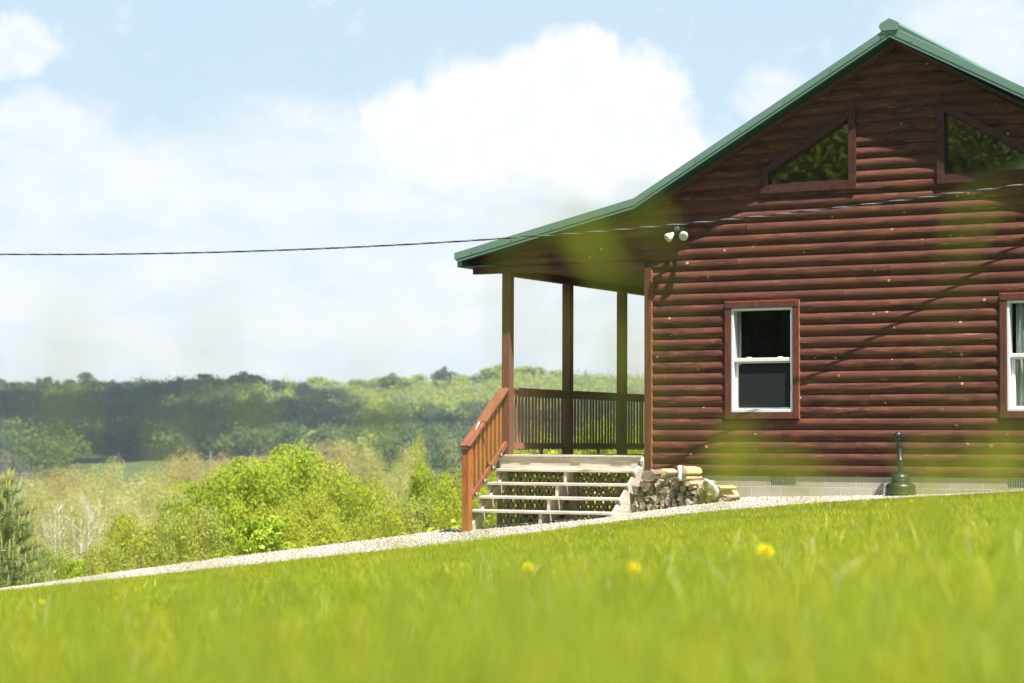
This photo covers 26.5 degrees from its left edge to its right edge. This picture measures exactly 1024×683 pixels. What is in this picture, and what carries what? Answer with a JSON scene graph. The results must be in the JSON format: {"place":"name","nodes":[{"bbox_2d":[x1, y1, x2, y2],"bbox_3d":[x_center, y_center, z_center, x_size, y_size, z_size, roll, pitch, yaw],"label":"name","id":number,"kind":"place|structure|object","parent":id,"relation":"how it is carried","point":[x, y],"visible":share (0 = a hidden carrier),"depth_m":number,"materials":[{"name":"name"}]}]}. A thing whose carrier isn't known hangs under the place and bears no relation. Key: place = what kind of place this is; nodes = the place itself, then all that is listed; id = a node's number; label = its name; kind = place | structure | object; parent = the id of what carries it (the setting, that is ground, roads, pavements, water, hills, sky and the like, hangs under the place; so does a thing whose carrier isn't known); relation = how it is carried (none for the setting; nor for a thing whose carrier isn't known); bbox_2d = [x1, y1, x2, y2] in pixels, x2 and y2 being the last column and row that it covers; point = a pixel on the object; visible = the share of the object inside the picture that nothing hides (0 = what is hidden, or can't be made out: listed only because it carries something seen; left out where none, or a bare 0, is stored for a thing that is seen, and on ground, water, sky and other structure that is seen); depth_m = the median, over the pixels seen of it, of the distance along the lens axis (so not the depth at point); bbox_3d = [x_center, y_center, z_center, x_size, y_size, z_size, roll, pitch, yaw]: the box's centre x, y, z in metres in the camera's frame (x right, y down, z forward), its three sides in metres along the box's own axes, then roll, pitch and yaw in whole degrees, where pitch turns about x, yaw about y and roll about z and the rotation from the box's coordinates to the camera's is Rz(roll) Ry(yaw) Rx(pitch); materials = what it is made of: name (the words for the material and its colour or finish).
{"place":"outdoors","nodes":[
{"label":"outdoors","id":0,"kind":"place"},
{"bbox_2d":[0,489,1021,589],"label":"gravel path","id":1,"kind":"structure","parent":0,"point":[567,527],"depth_m":28.21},
{"bbox_2d":[699,498,707,503],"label":"firewood log","id":2,"kind":"object","parent":1,"relation":"on","point":[702,501],"visible":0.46,"depth_m":27.77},
{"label":"firewood log","id":3,"kind":"object","parent":2,"relation":"on","visible":0},
{"bbox_2d":[702,480,716,491],"bbox_3d":[2.524,1.853,27.805,0.162,0.162,0.393,0,-3,11],"label":"firewood log","id":4,"kind":"object","parent":3,"relation":"on","point":[706,486],"visible":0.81,"depth_m":27.62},
{"bbox_2d":[885,432,911,495],"bbox_3d":[4.783,1.519,26.758,0.392,0.822,0.392,-1,-3,29],"label":"smoking receptacle","id":5,"kind":"object","parent":1,"relation":"on","point":[899,483],"visible":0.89,"depth_m":26.66,"materials":[{"name":"green plastic"}]},
{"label":"firewood log","id":6,"kind":"object","parent":1,"relation":"on","visible":0},
{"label":"firewood log","id":7,"kind":"object","parent":6,"relation":"on","visible":0},
{"bbox_2d":[724,490,739,495],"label":"firewood log","id":8,"kind":"object","parent":7,"relation":"on","point":[732,493],"visible":0.75,"depth_m":27.76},
{"bbox_2d":[0,183,1023,682],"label":"tall grass","id":9,"kind":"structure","parent":0,"point":[810,651],"depth_m":1.60,"materials":[{"name":"plant"}]},
{"bbox_2d":[0,399,1023,529],"bbox_3d":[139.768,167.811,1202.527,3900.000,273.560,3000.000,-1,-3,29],"label":"ground","id":10,"kind":"structure","parent":0,"point":[137,461],"depth_m":689.96,"materials":[{"name":"plant"}]},
{"bbox_2d":[0,382,20,390],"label":"hill tree","id":11,"kind":"object","parent":10,"relation":"on","point":[9,384],"visible":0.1,"depth_m":1129.97,"materials":[{"name":"grey plant"}]},
{"bbox_2d":[0,434,32,490],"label":"bare tree","id":12,"kind":"object","parent":10,"relation":"on","point":[10,465],"visible":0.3,"depth_m":399.00,"materials":[{"name":"plant"}]},
{"bbox_2d":[14,453,47,503],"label":"bare tree","id":13,"kind":"object","parent":10,"relation":"on","point":[26,473],"visible":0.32,"depth_m":389.54,"materials":[{"name":"plant"}]},
{"bbox_2d":[0,468,64,587],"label":"pine tree","id":14,"kind":"object","parent":10,"relation":"on","point":[10,512],"visible":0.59,"depth_m":41.64,"materials":[{"name":"green plant"}]},
{"bbox_2d":[19,377,53,391],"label":"hill tree","id":15,"kind":"object","parent":10,"relation":"on","point":[30,384],"visible":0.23,"depth_m":1122.77,"materials":[{"name":"green plant"}]},
{"bbox_2d":[3,469,75,582],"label":"budding tree","id":16,"kind":"object","parent":10,"relation":"on","point":[27,495],"visible":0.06,"depth_m":91.58,"materials":[{"name":"plant"}]},
{"bbox_2d":[19,543,77,582],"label":"leafy shrub","id":17,"kind":"object","parent":10,"relation":"on","point":[54,560],"visible":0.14,"depth_m":47.67,"materials":[{"name":"green plant"}]},
{"bbox_2d":[36,491,78,581],"bbox_3d":[-11.521,7.147,54.729,1.217,6.824,1.184,-1,-3,24],"label":"white barked tree","id":18,"kind":"object","parent":10,"relation":"on","point":[54,526],"visible":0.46,"depth_m":54.84,"materials":[{"name":"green plant"}]},
{"bbox_2d":[23,460,108,576],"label":"budding tree","id":19,"kind":"object","parent":10,"relation":"on","point":[61,485],"visible":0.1,"depth_m":99.41,"materials":[{"name":"plant"}]},
{"bbox_2d":[63,558,85,579],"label":"broad leaved sapling","id":20,"kind":"object","parent":10,"relation":"on","point":[73,566],"visible":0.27,"depth_m":35.77,"materials":[{"name":"green plant"}]},
{"bbox_2d":[34,486,130,578],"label":"budding tree","id":21,"kind":"object","parent":10,"relation":"on","point":[79,515],"visible":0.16,"depth_m":87.53,"materials":[{"name":"plant"}]},
{"bbox_2d":[78,372,97,385],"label":"hill tree","id":22,"kind":"object","parent":10,"relation":"on","point":[86,377],"visible":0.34,"depth_m":1132.20,"materials":[{"name":"green plant"}]},
{"bbox_2d":[62,488,116,576],"bbox_3d":[-10.900,7.289,55.725,1.343,7.206,1.306,2,-3,-37],"label":"white barked tree","id":23,"kind":"object","parent":10,"relation":"on","point":[88,542],"visible":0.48,"depth_m":55.84,"materials":[{"name":"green plant"}]},
{"bbox_2d":[83,380,119,390],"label":"hill tree","id":24,"kind":"object","parent":10,"relation":"on","point":[103,382],"visible":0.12,"depth_m":1120.89,"materials":[{"name":"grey plant"}]},
{"bbox_2d":[57,453,149,569],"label":"budding tree","id":25,"kind":"object","parent":10,"relation":"on","point":[108,485],"visible":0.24,"depth_m":105.38,"materials":[{"name":"plant"}]},
{"bbox_2d":[78,538,137,576],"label":"leafy shrub","id":26,"kind":"object","parent":10,"relation":"on","point":[89,568],"visible":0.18,"depth_m":47.74,"materials":[{"name":"green plant"}]},
{"bbox_2d":[74,488,160,570],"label":"budding tree","id":27,"kind":"object","parent":10,"relation":"on","point":[117,508],"visible":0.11,"depth_m":83.46,"materials":[{"name":"plant"}]},
{"bbox_2d":[103,509,177,571],"bbox_3d":[-9.393,7.316,53.819,2.484,6.343,2.198,1,-3,-20],"label":"leafy shrub","id":28,"kind":"object","parent":10,"relation":"on","point":[125,533],"visible":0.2,"depth_m":53.65,"materials":[{"name":"green plant"}]},
{"bbox_2d":[104,462,185,568],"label":"budding tree","id":29,"kind":"object","parent":10,"relation":"on","point":[142,495],"visible":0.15,"depth_m":97.38,"materials":[{"name":"plant"}]},
{"bbox_2d":[127,481,189,566],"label":"budding tree","id":30,"kind":"object","parent":10,"relation":"on","point":[160,506],"visible":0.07,"depth_m":85.61,"materials":[{"name":"plant"}]},
{"bbox_2d":[136,509,207,568],"bbox_3d":[-7.962,6.732,50.825,2.152,5.740,2.311,2,-3,-26],"label":"leafy shrub","id":31,"kind":"object","parent":10,"relation":"on","point":[182,543],"visible":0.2,"depth_m":50.72,"materials":[{"name":"green plant"}]},
{"bbox_2d":[139,442,208,565],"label":"budding tree","id":32,"kind":"object","parent":10,"relation":"on","point":[177,474],"visible":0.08,"depth_m":113.28,"materials":[{"name":"plant"}]},
{"bbox_2d":[177,499,237,561],"bbox_3d":[-7.215,6.843,51.658,2.357,6.158,2.194,-2,-3,35],"label":"leafy shrub","id":33,"kind":"object","parent":10,"relation":"on","point":[201,527],"visible":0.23,"depth_m":51.56,"materials":[{"name":"green plant"}]},
{"bbox_2d":[183,448,236,504],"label":"budding tree","id":34,"kind":"object","parent":10,"relation":"on","point":[215,465],"visible":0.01,"depth_m":117.35,"materials":[{"name":"plant"}]},
{"bbox_2d":[196,373,223,385],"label":"hill tree","id":35,"kind":"object","parent":10,"relation":"on","point":[204,375],"visible":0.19,"depth_m":1120.73,"materials":[{"name":"grey plant"}]},
{"bbox_2d":[139,455,311,567],"bbox_3d":[-7.475,7.661,59.619,5.227,9.163,4.727,3,-4,-41],"label":"broadleaf tree","id":36,"kind":"object","parent":10,"relation":"on","point":[254,485],"visible":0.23,"depth_m":59.41,"materials":[{"name":"green plant"}]},
{"bbox_2d":[210,526,251,558],"bbox_3d":[-4.680,4.065,36.765,0.848,1.896,0.603,1,-3,-19],"label":"broad leaved sapling","id":37,"kind":"object","parent":10,"relation":"on","point":[237,538],"visible":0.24,"depth_m":36.78,"materials":[{"name":"green plant"}]},
{"bbox_2d":[19,468,443,581],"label":"valley woodland","id":38,"kind":"object","parent":10,"relation":"on","point":[60,497],"visible":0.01,"depth_m":304.95,"materials":[{"name":"plant"}]},
{"bbox_2d":[199,493,271,559],"bbox_3d":[-6.821,7.157,53.686,2.867,6.826,3.241,2,-3,-33],"label":"leafy shrub","id":39,"kind":"object","parent":10,"relation":"on","point":[240,508],"visible":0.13,"depth_m":53.43,"materials":[{"name":"green plant"}]},
{"bbox_2d":[2,460,481,585],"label":"valley thicket","id":40,"kind":"object","parent":10,"relation":"on","point":[106,513],"visible":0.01,"depth_m":200.57,"materials":[{"name":"green plant"}]},
{"bbox_2d":[227,371,263,384],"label":"hill tree","id":41,"kind":"object","parent":10,"relation":"on","point":[240,376],"visible":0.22,"depth_m":1133.31,"materials":[{"name":"grey plant"}]},
{"bbox_2d":[234,513,293,555],"bbox_3d":[-4.234,3.967,36.938,1.062,2.112,1.494,-1,-3,23],"label":"broad leaved sapling","id":42,"kind":"object","parent":10,"relation":"on","point":[259,543],"visible":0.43,"depth_m":36.69,"materials":[{"name":"green plant"}]},
{"bbox_2d":[229,511,308,555],"bbox_3d":[-5.208,6.141,47.672,2.208,4.885,1.954,0,-3,3],"label":"leafy shrub","id":43,"kind":"object","parent":10,"relation":"on","point":[288,533],"visible":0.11,"depth_m":47.61,"materials":[{"name":"green plant"}]},
{"bbox_2d":[223,442,354,545],"bbox_3d":[-6.456,7.928,62.651,4.467,10.120,4.940,-2,-3,33],"label":"broadleaf tree","id":44,"kind":"object","parent":10,"relation":"on","point":[297,471],"visible":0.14,"depth_m":62.55,"materials":[{"name":"green plant"}]},
{"bbox_2d":[263,485,342,548],"bbox_3d":[-5.216,6.979,53.826,2.432,6.871,2.612,0,-3,4],"label":"yellow green tree","id":45,"kind":"object","parent":10,"relation":"on","point":[305,517],"visible":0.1,"depth_m":53.65,"materials":[{"name":"green plant"}]},
{"bbox_2d":[306,376,326,383],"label":"hill tree","id":46,"kind":"object","parent":10,"relation":"on","point":[313,379],"visible":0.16,"depth_m":1177.33,"materials":[{"name":"green plant"}]},
{"bbox_2d":[24,451,609,575],"bbox_3d":[-4.237,11.201,83.829,50.810,15.478,84.473,1,-3,-6],"label":"slope thicket","id":47,"kind":"object","parent":10,"relation":"on","point":[324,542],"depth_m":43.81,"materials":[{"name":"green plant"}]},
{"bbox_2d":[0,373,635,479],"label":"dark woodland","id":48,"kind":"object","parent":10,"relation":"on","point":[139,402],"visible":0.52,"depth_m":822.60,"materials":[{"name":"green plant"}]},
{"bbox_2d":[10,473,631,584],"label":"slope undergrowth","id":49,"kind":"object","parent":10,"relation":"on","point":[186,556],"depth_m":48.05,"materials":[{"name":"green plant"}]},
{"bbox_2d":[0,368,643,467],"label":"sunny woodland","id":50,"kind":"object","parent":10,"relation":"on","point":[452,395],"visible":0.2,"depth_m":1028.17,"materials":[{"name":"plant"}]},
{"bbox_2d":[313,380,345,386],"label":"hill tree","id":51,"kind":"object","parent":10,"relation":"on","point":[331,381],"visible":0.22,"depth_m":1155.14,"materials":[{"name":"green plant"}]},
{"bbox_2d":[299,510,360,547],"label":"leafy shrub","id":52,"kind":"object","parent":10,"relation":"on","point":[327,533],"visible":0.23,"depth_m":46.67,"materials":[{"name":"green plant"}]},
{"bbox_2d":[310,431,363,527],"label":"budding tree","id":53,"kind":"object","parent":10,"relation":"on","point":[341,454],"visible":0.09,"depth_m":123.86,"materials":[{"name":"plant"}]},
{"bbox_2d":[288,458,404,540],"bbox_3d":[-4.217,7.203,56.695,3.639,8.318,3.388,-2,-4,40],"label":"yellow green tree","id":54,"kind":"object","parent":10,"relation":"on","point":[340,494],"visible":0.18,"depth_m":56.44,"materials":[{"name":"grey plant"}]},
{"bbox_2d":[346,378,369,389],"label":"hill tree","id":55,"kind":"object","parent":10,"relation":"on","point":[355,382],"visible":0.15,"depth_m":1177.71,"materials":[{"name":"green plant"}]},
{"bbox_2d":[335,440,404,540],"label":"budding tree","id":56,"kind":"object","parent":10,"relation":"on","point":[362,465],"visible":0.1,"depth_m":117.50,"materials":[{"name":"plant"}]},
{"bbox_2d":[341,503,404,541],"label":"leafy shrub","id":57,"kind":"object","parent":10,"relation":"on","point":[386,522],"visible":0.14,"depth_m":47.82,"materials":[{"name":"green plant"}]},
{"bbox_2d":[378,373,404,390],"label":"hill tree","id":58,"kind":"object","parent":10,"relation":"on","point":[387,382],"visible":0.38,"depth_m":1153.81,"materials":[{"name":"grey plant"}]},
{"bbox_2d":[354,463,436,520],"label":"budding tree","id":59,"kind":"object","parent":10,"relation":"on","point":[395,488],"visible":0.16,"depth_m":79.91,"materials":[{"name":"plant"}]},
{"bbox_2d":[370,437,437,527],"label":"budding tree","id":60,"kind":"object","parent":10,"relation":"on","point":[407,464],"visible":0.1,"depth_m":109.75,"materials":[{"name":"plant"}]},
{"bbox_2d":[389,377,425,392],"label":"hill tree","id":61,"kind":"object","parent":10,"relation":"on","point":[405,382],"visible":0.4,"depth_m":1136.03,"materials":[{"name":"green plant"}]},
{"bbox_2d":[395,431,429,507],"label":"yellow green tree","id":62,"kind":"object","parent":10,"relation":"on","point":[418,444],"visible":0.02,"depth_m":134.79,"materials":[{"name":"green plant"}]},
{"bbox_2d":[410,373,428,386],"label":"hill tree","id":63,"kind":"object","parent":10,"relation":"on","point":[420,377],"visible":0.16,"depth_m":1171.14,"materials":[{"name":"green plant"}]},
{"bbox_2d":[392,493,450,535],"bbox_3d":[-2.188,6.157,48.703,1.880,5.494,2.019,-1,-3,25],"label":"leafy shrub","id":64,"kind":"object","parent":10,"relation":"on","point":[413,523],"visible":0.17,"depth_m":48.78,"materials":[{"name":"green plant"}]},
{"bbox_2d":[399,461,458,532],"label":"broadleaf tree","id":65,"kind":"object","parent":10,"relation":"on","point":[426,487],"visible":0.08,"depth_m":69.56,"materials":[{"name":"green plant"}]},
{"bbox_2d":[422,380,450,387],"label":"hill tree","id":66,"kind":"object","parent":10,"relation":"on","point":[436,382],"visible":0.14,"depth_m":1155.96,"materials":[{"name":"green plant"}]},
{"bbox_2d":[430,366,458,382],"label":"hill tree","id":67,"kind":"object","parent":10,"relation":"on","point":[443,373],"visible":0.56,"depth_m":1179.81,"materials":[{"name":"grey plant"}]},
{"bbox_2d":[430,433,461,499],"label":"silvery tree","id":68,"kind":"object","parent":10,"relation":"on","point":[446,450],"visible":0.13,"depth_m":124.65,"materials":[{"name":"green plant"}]},
{"bbox_2d":[262,369,643,417],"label":"trees","id":69,"kind":"object","parent":10,"relation":"on","point":[403,400],"visible":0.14,"depth_m":1055.76,"materials":[{"name":"green plant"}]},
{"bbox_2d":[450,374,468,385],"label":"hill tree","id":70,"kind":"object","parent":10,"relation":"on","point":[458,376],"visible":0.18,"depth_m":1159.38,"materials":[{"name":"green plant"}]},
{"bbox_2d":[426,489,495,530],"bbox_3d":[-1.087,6.061,48.711,1.734,5.688,1.960,-1,-3,21],"label":"leafy shrub","id":71,"kind":"object","parent":10,"relation":"on","point":[455,511],"visible":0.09,"depth_m":48.78,"materials":[{"name":"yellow plant"}]},
{"bbox_2d":[422,453,516,532],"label":"yellow green tree","id":72,"kind":"object","parent":10,"relation":"on","point":[483,490],"visible":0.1,"depth_m":67.59,"materials":[{"name":"green plant"}]},
{"bbox_2d":[469,367,501,381],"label":"hill tree","id":73,"kind":"object","parent":10,"relation":"on","point":[486,373],"visible":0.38,"depth_m":1147.39,"materials":[{"name":"green plant"}]},
{"bbox_2d":[481,488,525,525],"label":"leafy shrub","id":74,"kind":"object","parent":10,"relation":"on","point":[491,519],"visible":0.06,"depth_m":52.55,"materials":[{"name":"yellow plant"}]},
{"bbox_2d":[481,449,535,509],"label":"broadleaf tree","id":75,"kind":"object","parent":10,"relation":"on","point":[525,475],"visible":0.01,"depth_m":79.53,"materials":[{"name":"green plant"}]},
{"bbox_2d":[515,366,550,378],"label":"hill tree","id":76,"kind":"object","parent":10,"relation":"on","point":[527,369],"visible":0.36,"depth_m":1146.15,"materials":[{"name":"green plant"}]},
{"bbox_2d":[518,427,602,511],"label":"yellow green tree","id":77,"kind":"object","parent":10,"relation":"on","point":[547,451],"depth_m":85.84,"materials":[{"name":"green plant"}]},
{"bbox_2d":[519,450,627,516],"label":"leafy shrub","id":78,"kind":"object","parent":10,"relation":"on","point":[552,451],"visible":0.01,"depth_m":65.49,"materials":[{"name":"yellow plant"}]},
{"bbox_2d":[573,419,638,480],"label":"broadleaf tree","id":79,"kind":"object","parent":10,"relation":"on","point":[588,451],"visible":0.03,"depth_m":94.25,"materials":[{"name":"green plant"}]},
{"bbox_2d":[605,417,643,488],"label":"yellow green tree","id":80,"kind":"object","parent":10,"relation":"on","point":[635,451],"depth_m":91.49,"materials":[{"name":"green plant"}]},
{"bbox_2d":[454,18,1023,532],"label":"log cabin","id":81,"kind":"object","parent":10,"relation":"on","point":[812,338],"visible":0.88,"depth_m":27.71,"materials":[{"name":"wood"}]},
{"bbox_2d":[0,183,1023,254],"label":"power cable","id":82,"kind":"object","parent":81,"relation":"attached to","point":[537,235],"visible":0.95,"depth_m":28.26,"materials":[{"name":"metal"}]},
{"bbox_2d":[725,300,798,418],"bbox_3d":[3.253,0.240,28.020,1.020,1.513,0.216,-1,-3,29],"label":"sash window","id":83,"kind":"structure","parent":81,"relation":"in","point":[772,389],"depth_m":27.99,"materials":[{"name":"white plastic"}]},
{"bbox_2d":[761,106,856,193],"bbox_3d":[3.798,-2.441,27.793,1.283,1.047,0.118,-1,-3,29],"label":"gable window","id":84,"kind":"structure","parent":81,"relation":"in","point":[850,115],"depth_m":27.69,"materials":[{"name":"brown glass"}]},
{"bbox_2d":[937,100,1023,183],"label":"gable window","id":85,"kind":"structure","parent":81,"relation":"in","point":[943,175],"depth_m":26.76,"materials":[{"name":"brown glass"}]},
{"bbox_2d":[999,293,1023,417],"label":"sash window","id":86,"kind":"structure","parent":81,"relation":"in","point":[1007,362],"depth_m":26.41,"materials":[{"name":"white plastic"}]},
{"bbox_2d":[0,0,1023,388],"label":"sky","id":87,"kind":"structure","parent":0,"point":[127,126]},
{"bbox_2d":[0,483,1023,682],"bbox_3d":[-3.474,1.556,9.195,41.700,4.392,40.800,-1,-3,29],"label":"lawn","id":88,"kind":"structure","parent":0,"point":[721,573],"depth_m":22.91,"materials":[{"name":"plant"}]},
{"bbox_2d":[627,562,636,585],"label":"dandelion","id":89,"kind":"object","parent":88,"relation":"on","point":[632,567],"visible":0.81,"depth_m":7.30,"materials":[{"name":"yellow plant"}]},
{"bbox_2d":[758,544,773,564],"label":"dandelion","id":90,"kind":"object","parent":88,"relation":"on","point":[767,548],"visible":0.77,"depth_m":8.44,"materials":[{"name":"yellow plant"}]},
{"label":"firewood log","id":91,"kind":"object","parent":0,"visible":0},
{"bbox_2d":[643,495,652,500],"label":"firewood log","id":92,"kind":"object","parent":91,"relation":"on","point":[647,498],"visible":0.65,"depth_m":28.13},
{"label":"firewood log","id":93,"kind":"object","parent":92,"relation":"on","visible":0},
{"bbox_2d":[643,481,654,491],"bbox_3d":[1.817,1.872,28.261,0.162,0.170,0.415,-1,-3,29],"label":"firewood log","id":94,"kind":"object","parent":93,"relation":"on","point":[647,486],"visible":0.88,"depth_m":28.08,"materials":[{"name":"brown wood"}]},
{"bbox_2d":[643,469,664,481],"bbox_3d":[1.849,1.744,28.251,0.203,0.170,0.414,-1,-3,26],"label":"firewood log","id":95,"kind":"object","parent":94,"relation":"on","point":[651,475],"visible":0.87,"depth_m":28.08,"materials":[{"name":"beige wood"}]},
{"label":"firewood log","id":96,"kind":"object","parent":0,"visible":0},
{"bbox_2d":[668,490,682,497],"bbox_3d":[2.148,1.973,28.108,0.082,0.109,0.393,-2,-3,33],"label":"firewood log","id":97,"kind":"object","parent":96,"relation":"on","point":[672,493],"visible":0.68,"depth_m":27.96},
{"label":"firewood log","id":98,"kind":"object","parent":97,"relation":"on","visible":0},
{"bbox_2d":[664,477,677,483],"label":"firewood log","id":99,"kind":"object","parent":98,"relation":"on","point":[666,480],"visible":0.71,"depth_m":28.05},
{"bbox_2d":[661,469,677,476],"bbox_3d":[2.056,1.698,28.140,0.098,0.108,0.413,-1,-3,26],"label":"firewood log","id":100,"kind":"object","parent":99,"relation":"on","point":[668,472],"visible":0.96,"depth_m":28.06,"materials":[{"name":"wood"}]},
{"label":"firewood log","id":101,"kind":"object","parent":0,"visible":0},
{"bbox_2d":[690,489,698,496],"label":"firewood log","id":102,"kind":"object","parent":101,"relation":"on","point":[694,492],"visible":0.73,"depth_m":27.80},
{"bbox_2d":[688,485,696,489],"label":"firewood log","id":103,"kind":"object","parent":102,"relation":"on","point":[692,487],"visible":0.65,"depth_m":27.83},
{"bbox_2d":[684,481,703,485],"bbox_3d":[2.342,1.821,27.914,0.117,0.075,0.350,-2,-3,37],"label":"firewood log","id":104,"kind":"object","parent":103,"relation":"on","point":[687,483],"visible":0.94,"depth_m":27.80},
{"bbox_2d":[681,475,701,480],"bbox_3d":[2.287,1.749,27.936,0.156,0.078,0.349,-2,-4,39],"label":"firewood log","id":105,"kind":"object","parent":104,"relation":"on","point":[691,477],"visible":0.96,"depth_m":27.86,"materials":[{"name":"wood"}]},
{"bbox_2d":[677,466,701,475],"bbox_3d":[2.287,1.661,27.929,0.161,0.122,0.350,-2,-4,41],"label":"firewood log","id":106,"kind":"object","parent":105,"relation":"on","point":[688,470],"visible":0.89,"depth_m":27.84,"materials":[{"name":"wood"}]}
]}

